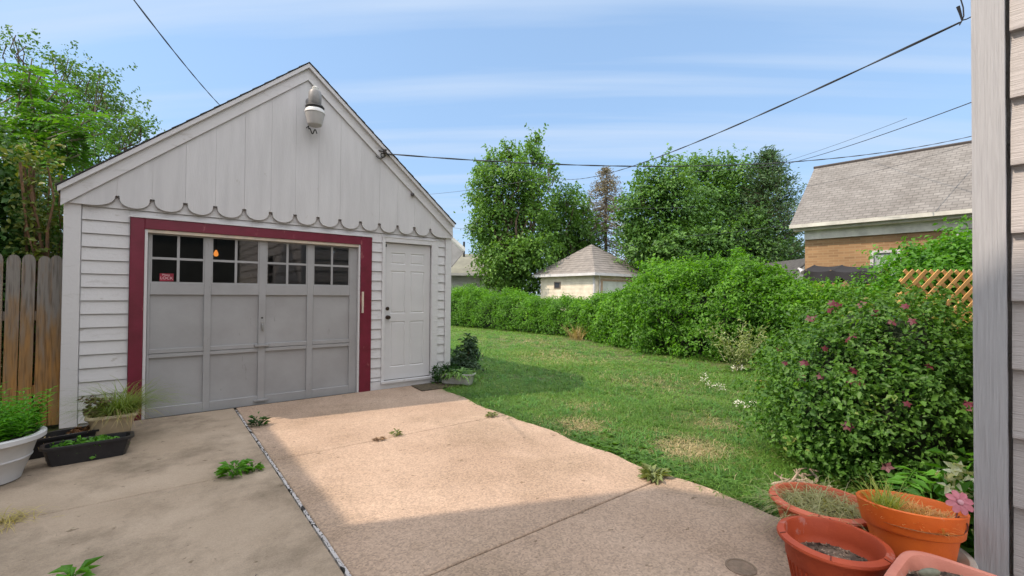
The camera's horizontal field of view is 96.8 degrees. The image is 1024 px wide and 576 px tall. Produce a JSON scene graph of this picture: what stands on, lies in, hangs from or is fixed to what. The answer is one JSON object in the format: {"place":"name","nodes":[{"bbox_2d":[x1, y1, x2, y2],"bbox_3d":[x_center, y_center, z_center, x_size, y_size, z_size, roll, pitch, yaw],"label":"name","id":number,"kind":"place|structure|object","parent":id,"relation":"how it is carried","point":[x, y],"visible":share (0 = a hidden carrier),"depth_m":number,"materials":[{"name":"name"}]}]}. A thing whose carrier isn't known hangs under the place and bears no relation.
{"place":"outdoors","nodes":[
{"label":"outdoors","id":0,"kind":"place"},
{"bbox_2d":[0,408,344,575],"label":"driveway","id":1,"kind":"structure","parent":0,"point":[198,520],"depth_m":2.87,"materials":[{"name":"concrete"}]},
{"bbox_2d":[0,381,56,484],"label":"white pot","id":2,"kind":"object","parent":1,"relation":"on","point":[21,433],"visible":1,"depth_m":3.34,"materials":[{"name":"plastic"}]},
{"bbox_2d":[0,503,62,532],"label":"grass tuft","id":3,"kind":"object","parent":1,"relation":"on","point":[12,518],"visible":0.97,"depth_m":2.77,"materials":[{"name":"beige plant"}]},
{"bbox_2d":[29,424,98,459],"bbox_3d":[-3.963,1.318,3.947,0.600,0.212,0.348,1,-1,-38],"label":"window box","id":4,"kind":"object","parent":1,"relation":"on","point":[63,434],"visible":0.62,"depth_m":3.97,"materials":[{"name":"black plastic"}]},
{"bbox_2d":[48,556,102,575],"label":"weed","id":5,"kind":"object","parent":1,"relation":"on","point":[69,570],"visible":1,"depth_m":2.22,"materials":[{"name":"green plant"}]},
{"bbox_2d":[39,431,134,466],"bbox_3d":[-3.540,1.329,3.809,0.585,0.200,0.245,1,-1,-38],"label":"window box","id":6,"kind":"object","parent":1,"relation":"on","point":[74,451],"visible":1,"depth_m":3.75,"materials":[{"name":"black plastic"}]},
{"bbox_2d":[46,377,193,435],"bbox_3d":[-3.707,1.143,4.285,1.346,0.576,1.329,1,-1,-38],"label":"planter box","id":7,"kind":"object","parent":1,"relation":"on","point":[106,416],"visible":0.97,"depth_m":4.19,"materials":[{"name":"plastic"}]},
{"bbox_2d":[213,458,254,477],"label":"weed","id":8,"kind":"object","parent":1,"relation":"on","point":[223,469],"visible":0.88,"depth_m":3.47,"materials":[{"name":"green plant"}]},
{"bbox_2d":[243,462,264,473],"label":"weed","id":9,"kind":"object","parent":1,"relation":"on","point":[259,466],"visible":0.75,"depth_m":3.56,"materials":[{"name":"green plant"}]},
{"bbox_2d":[451,242,504,301],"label":"house","id":10,"kind":"structure","parent":0,"point":[459,273],"depth_m":30.54,"materials":[{"name":"beige"}]},
{"bbox_2d":[0,0,971,295],"label":"sky","id":11,"kind":"structure","parent":0,"point":[613,82],"materials":[{"name":"blue"}]},
{"bbox_2d":[1,302,973,534],"bbox_3d":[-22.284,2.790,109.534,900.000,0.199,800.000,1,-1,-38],"label":"ground","id":12,"kind":"structure","parent":0,"point":[56,426],"depth_m":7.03,"materials":[{"name":"plant"}]},
{"bbox_2d":[0,254,62,425],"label":"picket fence","id":13,"kind":"object","parent":12,"relation":"on","point":[46,315],"visible":0.84,"depth_m":4.59,"materials":[{"name":"brown wood"}]},
{"bbox_2d":[0,122,63,404],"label":"wild shrub","id":14,"kind":"object","parent":12,"relation":"on","point":[6,171],"visible":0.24,"depth_m":5.04,"materials":[{"name":"green plant"}]},
{"bbox_2d":[0,131,70,422],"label":"vine tangle","id":15,"kind":"object","parent":12,"relation":"on","point":[26,187],"visible":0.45,"depth_m":4.82,"materials":[{"name":"green plant"}]},
{"bbox_2d":[0,58,158,202],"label":"ailanthus tree","id":16,"kind":"object","parent":12,"relation":"on","point":[38,128],"visible":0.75,"depth_m":8.17,"materials":[{"name":"green plant"}]},
{"bbox_2d":[0,24,164,259],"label":"privet tree","id":17,"kind":"object","parent":12,"relation":"on","point":[102,102],"visible":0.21,"depth_m":11.18,"materials":[{"name":"green plant"}]},
{"bbox_2d":[55,62,455,429],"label":"garage","id":18,"kind":"structure","parent":12,"relation":"on","point":[279,241],"depth_m":5.67,"materials":[{"name":"white paint"}]},
{"bbox_2d":[134,0,219,104],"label":"overhead cable","id":19,"kind":"object","parent":18,"relation":"attached to","point":[143,12],"visible":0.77,"depth_m":4.59,"materials":[{"name":"black rubber"}]},
{"bbox_2d":[143,233,356,419],"bbox_3d":[-3.126,0.446,5.751,2.380,2.080,0.094,1,-1,-38],"label":"overhead door","id":20,"kind":"structure","parent":18,"relation":"in","point":[261,297],"depth_m":5.65,"materials":[{"name":"grey paint"}]},
{"bbox_2d":[304,86,324,133],"bbox_3d":[-2.570,-2.295,5.894,0.245,0.589,0.365,1,-1,-38],"label":"yard light","id":21,"kind":"object","parent":18,"relation":"attached to","point":[314,112],"visible":1,"depth_m":5.78,"materials":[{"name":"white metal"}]},
{"bbox_2d":[376,149,389,158],"bbox_3d":[-1.863,-1.935,6.575,0.204,0.137,0.086,1,-1,-21],"label":"cable bracket","id":22,"kind":"object","parent":18,"relation":"attached to","point":[384,151],"visible":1,"depth_m":6.57,"materials":[{"name":"black metal"}]},
{"bbox_2d":[384,243,429,379],"bbox_3d":[-1.587,0.351,6.944,0.750,2.032,0.113,1,-1,-38],"label":"entry door","id":23,"kind":"structure","parent":18,"relation":"in","point":[407,267],"depth_m":6.95,"materials":[{"name":"white metal"}]},
{"bbox_2d":[387,136,971,166],"bbox_3d":[5.271,-3.011,9.307,15.181,2.317,0.022,1,-1,-21],"label":"overhead cable","id":24,"kind":"object","parent":18,"relation":"attached to","point":[655,166],"visible":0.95,"depth_m":8.19,"materials":[{"name":"black rubber"}]},
{"bbox_2d":[429,362,480,384],"bbox_3d":[-0.851,1.335,7.075,0.779,0.370,0.798,1,-1,-38],"label":"planter box","id":25,"kind":"object","parent":12,"relation":"on","point":[449,374],"visible":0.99,"depth_m":7.01,"materials":[{"name":"white plastic"}]},
{"bbox_2d":[451,237,464,266],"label":"gable","id":26,"kind":"structure","parent":12,"relation":"on","point":[457,249],"depth_m":26.50,"materials":[{"name":"white paint"}]},
{"bbox_2d":[450,333,483,371],"bbox_3d":[-0.838,1.193,8.190,0.847,0.762,0.690,1,-1,-38],"label":"dark perennial","id":27,"kind":"object","parent":12,"relation":"on","point":[464,359],"visible":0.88,"depth_m":8.13,"materials":[{"name":"green plant"}]},
{"bbox_2d":[453,122,570,300],"bbox_3d":[-0.068,-4.149,27.079,7.138,12.085,5.606,0,-1,6],"label":"maple tree","id":28,"kind":"object","parent":12,"relation":"on","point":[513,257],"visible":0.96,"depth_m":26.14,"materials":[{"name":"green plant"}]},
{"bbox_2d":[451,282,595,336],"bbox_3d":[-0.009,0.731,18.517,2.346,2.003,8.621,1,-1,-44],"label":"clipped hedge","id":29,"kind":"object","parent":12,"relation":"on","point":[503,310],"visible":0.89,"depth_m":17.77,"materials":[{"name":"green plant"}]},
{"bbox_2d":[535,180,611,264],"bbox_3d":[3.763,-2.293,29.674,5.410,8.498,5.698,0,-1,36],"label":"box elder tree","id":30,"kind":"object","parent":12,"relation":"on","point":[571,236],"visible":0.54,"depth_m":28.88,"materials":[{"name":"green plant"}]},
{"bbox_2d":[565,323,589,339],"bbox_3d":[2.111,1.314,14.480,1.306,0.655,1.534,0,-1,16],"label":"dead growth","id":31,"kind":"object","parent":12,"relation":"on","point":[577,336],"visible":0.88,"depth_m":14.46,"materials":[{"name":"brown plant"}]},
{"bbox_2d":[532,244,644,309],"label":"hip roof shed","id":32,"kind":"structure","parent":12,"relation":"on","point":[586,272],"depth_m":23.79,"materials":[{"name":"beige"}]},
{"bbox_2d":[554,282,560,288],"bbox_3d":[2.436,-0.149,24.514,0.027,0.380,0.500,1,-1,-38],"label":"window","id":33,"kind":"structure","parent":32,"relation":"in","point":[557,285],"depth_m":24.48,"materials":[{"name":"grey glass"}]},
{"bbox_2d":[603,281,630,293],"bbox_3d":[5.483,0.722,23.564,2.400,2.100,0.017,1,-1,-38],"label":"garage door","id":34,"kind":"structure","parent":32,"relation":"in","point":[607,285],"depth_m":23.29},
{"bbox_2d":[567,166,628,261],"bbox_3d":[5.773,-3.293,31.081,9.443,10.345,9.926,1,-1,-38],"label":"dying spruce","id":35,"kind":"object","parent":12,"relation":"on","point":[603,184],"visible":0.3,"depth_m":30.78,"materials":[{"name":"green plant"}]},
{"bbox_2d":[439,385,779,517],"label":"edge grass","id":36,"kind":"structure","parent":12,"relation":"on","point":[577,440],"depth_m":4.38,"materials":[{"name":"green plant"}]},
{"bbox_2d":[438,330,855,508],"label":"grass clumps","id":37,"kind":"object","parent":12,"relation":"on","point":[618,393],"visible":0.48,"depth_m":6.53,"materials":[{"name":"green plant"}]},
{"bbox_2d":[632,253,663,281],"bbox_3d":[5.096,0.245,16.603,1.900,3.056,1.657,0,-1,8],"label":"sapling","id":38,"kind":"object","parent":12,"relation":"on","point":[643,265],"visible":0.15,"depth_m":16.47,"materials":[{"name":"green plant"}]},
{"bbox_2d":[570,428,778,513],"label":"ground weeds","id":39,"kind":"object","parent":12,"relation":"on","point":[592,441],"visible":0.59,"depth_m":3.85,"materials":[{"name":"green plant"}]},
{"bbox_2d":[451,326,933,493],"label":"dry grass","id":40,"kind":"structure","parent":12,"relation":"on","point":[709,448],"depth_m":4.97,"materials":[{"name":"plant"}]},
{"bbox_2d":[607,143,799,296],"bbox_3d":[10.511,-3.070,25.624,11.349,10.097,7.440,1,-1,-7],"label":"locust tree","id":41,"kind":"object","parent":12,"relation":"on","point":[670,224],"visible":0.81,"depth_m":23.88,"materials":[{"name":"green plant"}]},
{"bbox_2d":[700,371,707,388],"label":"wildflower","id":42,"kind":"object","parent":12,"relation":"on","point":[704,379],"visible":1,"depth_m":6.92,"materials":[{"name":"white plant"}]},
{"bbox_2d":[716,382,726,393],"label":"wildflower","id":43,"kind":"object","parent":12,"relation":"on","point":[720,387],"visible":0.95,"depth_m":6.59,"materials":[{"name":"white plant"}]},
{"bbox_2d":[572,245,883,363],"bbox_3d":[5.146,0.300,11.269,3.858,2.786,10.342,1,-1,-38],"label":"overgrown hedge","id":44,"kind":"object","parent":12,"relation":"on","point":[645,311],"visible":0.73,"depth_m":10.59,"materials":[{"name":"green plant"}]},
{"bbox_2d":[696,315,768,370],"bbox_3d":[4.302,1.050,8.626,1.349,1.082,1.001,1,-1,-16],"label":"leggy plant","id":45,"kind":"object","parent":12,"relation":"on","point":[741,354],"visible":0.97,"depth_m":8.61,"materials":[{"name":"green plant"}]},
{"bbox_2d":[731,365,742,383],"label":"wildflower","id":46,"kind":"object","parent":12,"relation":"on","point":[735,372],"visible":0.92,"depth_m":7.28,"materials":[{"name":"white plant"}]},
{"bbox_2d":[734,400,745,411],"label":"wildflower","id":47,"kind":"object","parent":12,"relation":"on","point":[736,402],"visible":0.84,"depth_m":5.58,"materials":[{"name":"white plant"}]},
{"bbox_2d":[707,145,807,264],"bbox_3d":[13.912,-2.967,24.497,7.163,9.638,7.557,1,-1,-38],"label":"conifer tree","id":48,"kind":"object","parent":12,"relation":"on","point":[771,182],"visible":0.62,"depth_m":23.96,"materials":[{"name":"green plant"}]},
{"bbox_2d":[738,258,804,288],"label":"house","id":49,"kind":"structure","parent":12,"relation":"on","point":[796,264],"depth_m":19.43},
{"bbox_2d":[785,238,804,259],"bbox_3d":[18.583,-0.800,31.159,4.090,5.805,3.934,0,-1,19],"label":"background tree","id":50,"kind":"object","parent":12,"relation":"on","point":[796,247],"depth_m":30.21,"materials":[{"name":"green plant"}]},
{"bbox_2d":[771,467,832,487],"bbox_3d":[2.164,1.418,3.337,0.506,0.143,0.340,1,-1,-15],"label":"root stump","id":51,"kind":"object","parent":12,"relation":"on","point":[797,472],"visible":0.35,"depth_m":3.37,"materials":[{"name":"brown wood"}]},
{"bbox_2d":[803,265,888,283],"bbox_3d":[8.075,0.495,11.046,0.858,2.246,1.755,1,-1,-31],"label":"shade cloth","id":52,"kind":"object","parent":12,"relation":"on","point":[842,272],"visible":0.54,"depth_m":11.04,"materials":[{"name":"black fabric"}]},
{"bbox_2d":[724,267,973,497],"bbox_3d":[3.393,0.676,4.381,3.462,1.756,1.925,1,-1,-38],"label":"clematis bush","id":53,"kind":"object","parent":12,"relation":"on","point":[879,391],"visible":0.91,"depth_m":3.40,"materials":[{"name":"green plant"}]},
{"bbox_2d":[839,214,972,330],"bbox_3d":[7.453,0.096,7.527,3.371,3.066,3.163,0,-1,33],"label":"bright shrub","id":54,"kind":"object","parent":12,"relation":"on","point":[953,252],"visible":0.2,"depth_m":7.38,"materials":[{"name":"green plant"}]},
{"bbox_2d":[880,452,973,500],"bbox_3d":[2.537,1.211,2.622,0.832,0.565,0.596,1,-1,-38],"label":"sumac seedling","id":55,"kind":"object","parent":12,"relation":"on","point":[896,478],"visible":0.16,"depth_m":2.74,"materials":[{"name":"green plant"}]},
{"bbox_2d":[897,269,972,328],"bbox_3d":[5.062,0.675,5.037,1.705,1.770,0.084,0,-1,-3],"label":"lattice screen","id":56,"kind":"object","parent":12,"relation":"on","point":[941,281],"visible":0.25,"depth_m":5.04,"materials":[{"name":"beige wood"}]},
{"bbox_2d":[926,447,973,558],"bbox_3d":[2.242,1.197,2.290,0.462,0.735,0.232,1,-1,-26],"label":"cream flower","id":57,"kind":"object","parent":12,"relation":"on","point":[953,477],"visible":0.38,"depth_m":2.27,"materials":[{"name":"white plant"}]},
{"bbox_2d":[971,0,1023,575],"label":"grey house","id":58,"kind":"structure","parent":12,"relation":"on","point":[997,68],"depth_m":2.04,"materials":[{"name":"grey wood"}]},
{"bbox_2d":[956,0,970,24],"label":"service bracket","id":59,"kind":"object","parent":58,"relation":"attached to","point":[958,8],"visible":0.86,"depth_m":2.35,"materials":[{"name":"grey metal"}]},
{"bbox_2d":[549,21,961,179],"bbox_3d":[1.854,-2.770,9.675,0.012,3.001,14.646,1,-1,-4],"label":"overhead cable","id":60,"kind":"object","parent":59,"relation":"attached to","point":[910,45],"visible":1,"depth_m":3.27,"materials":[{"name":"black rubber"}]},
{"bbox_2d":[436,177,544,193],"bbox_3d":[-1.730,-4.428,20.000,8.662,0.574,0.013,0,-1,44],"label":"overhead cable","id":61,"kind":"object","parent":60,"relation":"attached to","point":[493,186],"visible":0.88,"depth_m":19.04,"materials":[{"name":"black rubber"}]},
{"bbox_2d":[236,386,790,575],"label":"driveway","id":62,"kind":"structure","parent":0,"point":[471,488],"depth_m":3.10,"materials":[{"name":"beige concrete"}]},
{"bbox_2d":[247,411,271,426],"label":"weed","id":63,"kind":"object","parent":62,"relation":"on","point":[253,422],"visible":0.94,"depth_m":4.76,"materials":[{"name":"green plant"}]},
{"bbox_2d":[373,436,387,440],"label":"weed","id":64,"kind":"object","parent":62,"relation":"on","point":[378,439],"visible":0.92,"depth_m":4.33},
{"bbox_2d":[4,394,780,575],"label":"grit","id":65,"kind":"object","parent":62,"relation":"on","point":[310,495],"visible":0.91,"depth_m":3.21,"materials":[{"name":"grey gravel"}]},
{"bbox_2d":[389,428,402,436],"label":"weed","id":66,"kind":"object","parent":62,"relation":"on","point":[397,434],"visible":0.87,"depth_m":4.46,"materials":[{"name":"green plant"}]},
{"bbox_2d":[411,382,462,390],"bbox_3d":[-1.137,1.480,6.902,0.720,0.013,0.440,1,-1,-38],"label":"door mat","id":67,"kind":"object","parent":62,"relation":"on","point":[427,386],"depth_m":6.81,"materials":[{"name":"grey"}]},
{"bbox_2d":[485,412,497,416],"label":"weed","id":68,"kind":"object","parent":62,"relation":"on","point":[493,414],"visible":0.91,"depth_m":5.21,"materials":[{"name":"green plant"}]},
{"bbox_2d":[637,462,673,484],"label":"weed","id":69,"kind":"object","parent":62,"relation":"on","point":[647,471],"visible":0.99,"depth_m":3.48,"materials":[{"name":"green plant"}]},
{"bbox_2d":[725,558,756,575],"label":"drain lid","id":70,"kind":"object","parent":62,"relation":"on","point":[742,567],"visible":1,"depth_m":2.35,"materials":[{"name":"grey metal"}]},
{"bbox_2d":[727,473,868,547],"bbox_3d":[1.761,1.289,2.586,0.954,0.322,0.892,1,-1,-38],"label":"terracotta bowl","id":71,"kind":"object","parent":62,"relation":"on","point":[793,498],"visible":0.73,"depth_m":2.60,"materials":[{"name":"plastic"}]},
{"bbox_2d":[776,515,895,575],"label":"terracotta bowl","id":72,"kind":"object","parent":62,"relation":"on","point":[817,546],"visible":0.99,"depth_m":2.10,"materials":[{"name":"ceramic"}]},
{"bbox_2d":[853,471,969,561],"bbox_3d":[1.876,1.151,2.179,0.461,0.486,0.468,0,-1,36],"label":"orange pot","id":73,"kind":"object","parent":62,"relation":"on","point":[898,523],"visible":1,"depth_m":2.08,"materials":[{"name":"ceramic"}]},
{"bbox_2d":[945,490,973,533],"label":"pinwheel flower","id":74,"kind":"object","parent":73,"relation":"on","point":[961,502],"visible":0.86,"depth_m":2.02,"materials":[{"name":"pink plastic"}]},
{"bbox_2d":[866,529,977,571],"bbox_3d":[1.893,1.340,2.189,0.492,0.212,0.492,1,-1,-38],"label":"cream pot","id":75,"kind":"object","parent":62,"relation":"on","point":[965,557],"visible":0.06,"depth_m":2.09,"materials":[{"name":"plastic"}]},
{"bbox_2d":[884,551,996,575],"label":"pink planter","id":76,"kind":"object","parent":62,"relation":"on","point":[909,563],"visible":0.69,"depth_m":1.83,"materials":[{"name":"plastic"}]},
{"bbox_2d":[918,568,940,575],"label":"pebble","id":77,"kind":"object","parent":76,"relation":"in","point":[929,572],"visible":1,"depth_m":1.76,"materials":[{"name":"grey stone"}]},
{"bbox_2d":[678,165,778,172],"bbox_3d":[9.918,-5.733,22.000,5.713,0.675,0.019,0,-1,44],"label":"overhead cable","id":78,"kind":"object","parent":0,"point":[733,169],"visible":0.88,"depth_m":21.49,"materials":[{"name":"black rubber"}]},
{"bbox_2d":[778,118,906,163],"bbox_3d":[12.746,-5.737,18.500,0.013,1.184,9.065,0,-1,8],"label":"overhead cable","id":79,"kind":"object","parent":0,"point":[847,140],"visible":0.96,"depth_m":16.91,"materials":[{"name":"black rubber"}]},
{"bbox_2d":[776,102,970,166],"bbox_3d":[11.051,-4.824,15.501,0.020,2.342,13.414,0,-1,15],"label":"overhead cable","id":80,"kind":"object","parent":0,"point":[890,131],"visible":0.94,"depth_m":11.96,"materials":[{"name":"black rubber"}]},
{"bbox_2d":[788,143,971,189],"bbox_3d":[8.881,-2.957,11.250,0.008,0.298,4.066,1,-1,-30],"label":"overhead cable","id":81,"kind":"object","parent":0,"point":[885,168],"visible":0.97,"depth_m":10.99,"materials":[{"name":"black rubber"}]},
{"bbox_2d":[789,140,971,291],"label":"brick house","id":82,"kind":"structure","parent":0,"point":[838,222],"depth_m":12.54,"materials":[{"name":"grey"}]},
{"bbox_2d":[694,224,789,235],"bbox_3d":[7.562,-1.927,15.000,3.549,0.222,0.011,0,-1,34],"label":"overhead cable","id":83,"kind":"object","parent":82,"relation":"attached to","point":[738,231],"visible":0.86,"depth_m":15.05,"materials":[{"name":"black rubber"}]},
{"bbox_2d":[870,249,899,286],"bbox_3d":[9.825,-0.426,11.970,0.090,1.140,0.630,1,-1,-44],"label":"window","id":84,"kind":"structure","parent":82,"relation":"in","point":[887,252],"depth_m":12.05,"materials":[{"name":"white paint"}]},
{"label":"joint fill","id":85,"kind":"structure","parent":0,"visible":0},
{"bbox_2d":[235,410,350,575],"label":"expansion joint","id":86,"kind":"object","parent":85,"relation":"on","point":[336,558],"visible":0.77,"depth_m":2.92,"materials":[{"name":"concrete"}]}
]}

